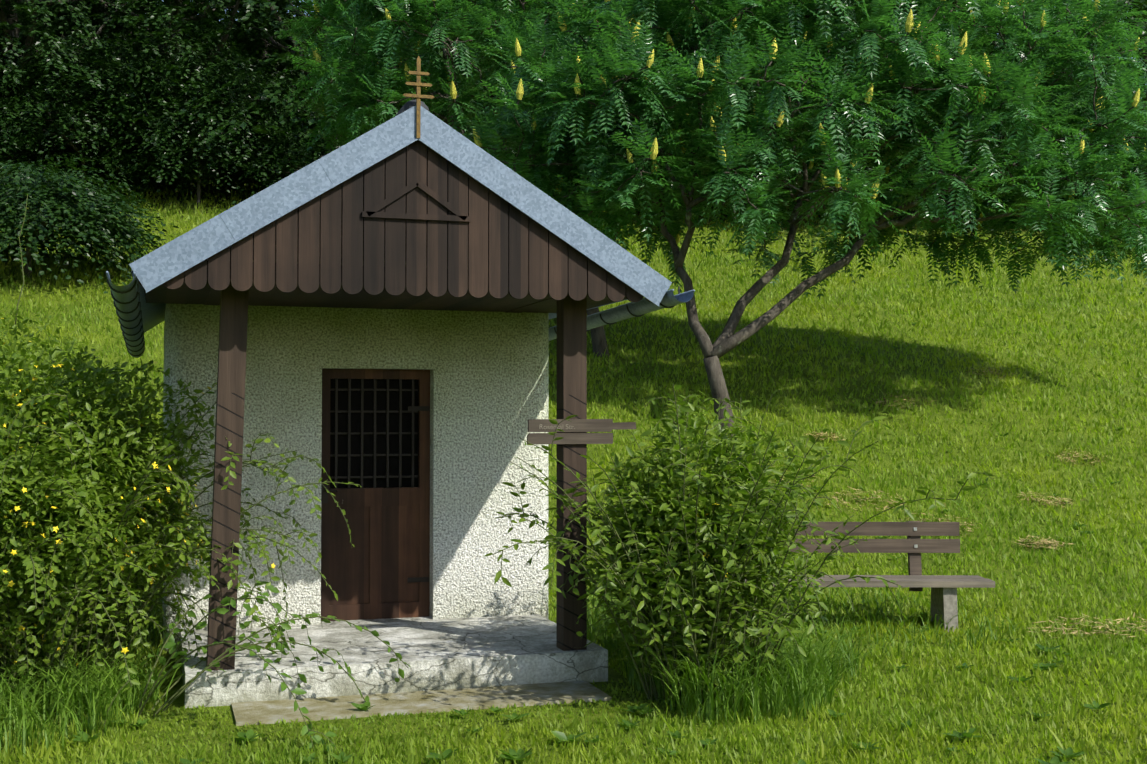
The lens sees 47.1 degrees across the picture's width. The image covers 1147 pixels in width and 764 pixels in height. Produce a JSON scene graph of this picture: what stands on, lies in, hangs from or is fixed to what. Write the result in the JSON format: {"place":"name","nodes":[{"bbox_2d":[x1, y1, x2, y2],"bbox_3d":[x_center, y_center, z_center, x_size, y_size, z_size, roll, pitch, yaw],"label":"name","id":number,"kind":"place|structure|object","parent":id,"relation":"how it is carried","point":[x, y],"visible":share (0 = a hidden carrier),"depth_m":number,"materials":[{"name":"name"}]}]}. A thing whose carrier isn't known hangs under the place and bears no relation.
{"place":"outdoors","nodes":[
{"label":"outdoors","id":0,"kind":"place"},
{"bbox_2d":[0,23,1146,763],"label":"terrain","id":1,"kind":"structure","parent":0,"point":[778,377],"depth_m":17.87,"materials":[{"name":"green plant"}]},
{"bbox_2d":[15,194,27,324],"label":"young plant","id":2,"kind":"object","parent":1,"relation":"on","point":[21,260],"visible":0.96,"depth_m":19.00,"materials":[{"name":"green plant"}]},
{"bbox_2d":[0,89,60,178],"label":"forest edge shrub","id":3,"kind":"object","parent":1,"relation":"on","point":[2,156],"visible":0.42,"depth_m":31.85,"materials":[{"name":"green plant"}]},
{"bbox_2d":[0,0,91,167],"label":"forest tree","id":4,"kind":"object","parent":1,"relation":"on","point":[22,14],"visible":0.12,"depth_m":33.93,"materials":[{"name":"green plant"}]},
{"bbox_2d":[0,0,136,145],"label":"forest tree","id":5,"kind":"object","parent":1,"relation":"on","point":[66,19],"visible":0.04,"depth_m":40.31,"materials":[{"name":"green plant"}]},
{"bbox_2d":[0,154,178,293],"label":"shrub","id":6,"kind":"object","parent":1,"relation":"on","point":[92,214],"visible":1,"depth_m":21.61,"materials":[{"name":"green plant"}]},
{"bbox_2d":[0,33,226,196],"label":"forest edge shrub","id":7,"kind":"object","parent":1,"relation":"on","point":[55,121],"visible":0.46,"depth_m":31.89,"materials":[{"name":"green plant"}]},
{"bbox_2d":[0,4,234,127],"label":"forest tree","id":8,"kind":"object","parent":1,"relation":"on","point":[66,39],"depth_m":46.50,"materials":[{"name":"green plant"}]},
{"bbox_2d":[0,0,255,186],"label":"forest tree","id":9,"kind":"object","parent":1,"relation":"on","point":[9,46],"visible":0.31,"depth_m":31.58,"materials":[{"name":"green plant"}]},
{"bbox_2d":[0,0,297,159],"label":"forest tree","id":10,"kind":"object","parent":1,"relation":"on","point":[82,10],"visible":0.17,"depth_m":40.49,"materials":[{"name":"green plant"}]},
{"bbox_2d":[45,0,296,114],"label":"forest tree","id":11,"kind":"object","parent":1,"relation":"on","point":[153,48],"depth_m":55.05,"materials":[{"name":"green plant"}]},
{"bbox_2d":[0,309,360,736],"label":"shrub","id":12,"kind":"object","parent":1,"relation":"on","point":[68,474],"visible":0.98,"depth_m":7.60,"materials":[{"name":"green plant"}]},
{"bbox_2d":[0,0,365,190],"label":"forest tree","id":13,"kind":"object","parent":1,"relation":"on","point":[232,15],"visible":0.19,"depth_m":32.15,"materials":[{"name":"green plant"}]},
{"bbox_2d":[49,46,325,203],"bbox_3d":[-9.371,-6.235,33.008,7.056,4.345,6.443,0,-2,-18],"label":"forest edge shrub","id":14,"kind":"object","parent":1,"relation":"on","point":[214,86],"visible":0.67,"depth_m":31.97,"materials":[{"name":"green plant"}]},
{"bbox_2d":[84,1,393,134],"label":"forest tree","id":15,"kind":"object","parent":1,"relation":"on","point":[266,47],"depth_m":48.25,"materials":[{"name":"green plant"}]},
{"bbox_2d":[198,1,323,119],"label":"forest tree","id":16,"kind":"object","parent":1,"relation":"on","point":[287,44],"depth_m":59.50,"materials":[{"name":"green plant"}]},
{"bbox_2d":[152,100,372,203],"bbox_3d":[-7.373,-5.739,34.195,6.829,3.212,6.085,0,-2,-18],"label":"forest edge shrub","id":17,"kind":"object","parent":1,"relation":"on","point":[317,149],"visible":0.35,"depth_m":32.63,"materials":[{"name":"green plant"}]},
{"bbox_2d":[138,580,410,751],"bbox_3d":[-1.417,1.793,7.277,1.626,1.545,1.546,-1,-2,39],"label":"sapling plant","id":18,"kind":"object","parent":1,"relation":"on","point":[281,645],"visible":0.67,"depth_m":7.27,"materials":[{"name":"green plant"}]},
{"bbox_2d":[113,0,485,153],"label":"forest tree","id":19,"kind":"object","parent":1,"relation":"on","point":[285,63],"visible":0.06,"depth_m":40.49,"materials":[{"name":"green plant"}]},
{"bbox_2d":[100,0,546,192],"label":"forest tree","id":20,"kind":"object","parent":1,"relation":"on","point":[273,10],"visible":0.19,"depth_m":32.14,"materials":[{"name":"green plant"}]},
{"bbox_2d":[228,0,504,104],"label":"forest tree","id":21,"kind":"object","parent":1,"relation":"on","point":[273,35],"depth_m":50.59,"materials":[{"name":"green plant"}]},
{"bbox_2d":[274,0,517,101],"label":"forest tree","id":22,"kind":"object","parent":1,"relation":"on","point":[349,21],"depth_m":44.53,"materials":[{"name":"green plant"}]},
{"bbox_2d":[106,56,694,725],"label":"chapel","id":23,"kind":"structure","parent":1,"relation":"on","point":[374,312],"depth_m":8.56,"materials":[{"name":"white paint"}]},
{"bbox_2d":[328,78,542,170],"bbox_3d":[-3.798,-6.153,34.952,6.365,3.845,5.858,0,-2,-18],"label":"forest edge shrub","id":24,"kind":"object","parent":1,"relation":"on","point":[400,107],"depth_m":34.04,"materials":[{"name":"green plant"}]},
{"bbox_2d":[288,0,689,180],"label":"forest tree","id":25,"kind":"object","parent":1,"relation":"on","point":[432,65],"depth_m":36.33,"materials":[{"name":"green plant"}]},
{"bbox_2d":[276,0,728,356],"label":"sumac tree","id":26,"kind":"object","parent":1,"relation":"on","point":[358,98],"visible":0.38,"depth_m":19.85,"materials":[{"name":"green plant"}]},
{"bbox_2d":[0,575,1026,757],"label":"tall grass","id":27,"kind":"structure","parent":1,"relation":"on","point":[66,691],"depth_m":7.32,"materials":[{"name":"green plant"}]},
{"bbox_2d":[466,91,637,223],"bbox_3d":[-1.029,-6.044,35.959,6.856,3.866,5.920,0,-2,-18],"label":"forest edge shrub","id":28,"kind":"object","parent":1,"relation":"on","point":[540,154],"depth_m":35.48,"materials":[{"name":"green plant"}]},
{"bbox_2d":[8,316,1123,763],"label":"lawn weeds","id":29,"kind":"object","parent":1,"relation":"on","point":[518,754],"visible":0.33,"depth_m":6.65,"materials":[{"name":"green plant"}]},
{"bbox_2d":[524,157,737,219],"bbox_3d":[1.585,-6.233,37.251,7.236,4.080,6.068,0,-2,-18],"label":"forest edge shrub","id":30,"kind":"object","parent":1,"relation":"on","point":[671,197],"visible":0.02,"depth_m":37.87,"materials":[{"name":"green plant"}]},
{"bbox_2d":[471,1,892,215],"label":"forest tree","id":31,"kind":"object","parent":1,"relation":"on","point":[753,90],"visible":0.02,"depth_m":38.40,"materials":[{"name":"green plant"}]},
{"bbox_2d":[646,87,823,226],"bbox_3d":[4.846,-6.511,38.613,7.024,4.740,5.989,0,-2,-18],"label":"forest edge shrub","id":32,"kind":"object","parent":1,"relation":"on","point":[756,172],"depth_m":38.60,"materials":[{"name":"green plant"}]},
{"bbox_2d":[485,384,1002,705],"bbox_3d":[0.705,0.965,7.760,2.566,1.880,2.684,0,-2,-9],"label":"bush","id":33,"kind":"object","parent":1,"relation":"on","point":[668,526],"visible":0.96,"depth_m":7.36,"materials":[{"name":"green plant"}]},
{"bbox_2d":[457,0,1146,438],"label":"sumac tree","id":34,"kind":"object","parent":1,"relation":"on","point":[611,142],"visible":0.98,"depth_m":17.01,"materials":[{"name":"green plant"}]},
{"bbox_2d":[704,124,899,219],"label":"forest edge shrub","id":35,"kind":"object","parent":1,"relation":"on","point":[817,189],"visible":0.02,"depth_m":40.36,"materials":[{"name":"green plant"}]},
{"bbox_2d":[697,521,994,631],"bbox_3d":[1.870,1.487,10.018,2.500,0.827,0.548,0,-2,1],"label":"bench","id":36,"kind":"object","parent":1,"relation":"on","point":[914,545],"visible":0.44,"depth_m":10.16,"materials":[{"name":"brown wood"}]},
{"bbox_2d":[697,0,1003,210],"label":"forest tree","id":37,"kind":"object","parent":1,"relation":"on","point":[912,164],"visible":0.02,"depth_m":40.55,"materials":[{"name":"green plant"}]},
{"bbox_2d":[792,106,969,217],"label":"forest edge shrub","id":38,"kind":"object","parent":1,"relation":"on","point":[893,186],"depth_m":41.66,"materials":[{"name":"green plant"}]},
{"bbox_2d":[740,0,1059,212],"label":"forest tree","id":39,"kind":"object","parent":1,"relation":"on","point":[924,84],"visible":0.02,"depth_m":42.67,"materials":[{"name":"green plant"}]},
{"bbox_2d":[734,366,1146,637],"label":"dry grass clippings","id":40,"kind":"object","parent":1,"relation":"on","point":[1033,498],"depth_m":13.99,"materials":[{"name":"beige plant"}]},
{"bbox_2d":[815,1,1065,189],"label":"forest tree","id":41,"kind":"object","parent":1,"relation":"on","point":[972,37],"visible":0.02,"depth_m":49.63,"materials":[{"name":"green plant"}]},
{"bbox_2d":[883,106,1059,222],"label":"forest edge shrub","id":42,"kind":"object","parent":1,"relation":"on","point":[949,183],"depth_m":42.77,"materials":[{"name":"green plant"}]},
{"bbox_2d":[863,0,1146,223],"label":"forest tree","id":43,"kind":"object","parent":1,"relation":"on","point":[1143,16],"depth_m":42.75,"materials":[{"name":"green plant"}]},
{"bbox_2d":[886,1,1146,134],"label":"forest tree","id":44,"kind":"object","parent":1,"relation":"on","point":[1112,44],"depth_m":51.04,"materials":[{"name":"green plant"}]},
{"bbox_2d":[965,0,1146,218],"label":"forest tree","id":45,"kind":"object","parent":1,"relation":"on","point":[1142,35],"visible":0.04,"depth_m":45.92,"materials":[{"name":"green plant"}]},
{"bbox_2d":[1011,7,1146,191],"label":"forest tree","id":46,"kind":"object","parent":1,"relation":"on","point":[1121,50],"visible":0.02,"depth_m":54.74,"materials":[{"name":"green plant"}]},
{"bbox_2d":[1087,0,1146,142],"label":"forest tree","id":47,"kind":"object","parent":1,"relation":"on","point":[1134,33],"visible":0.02,"depth_m":50.18,"materials":[{"name":"green plant"}]}
]}

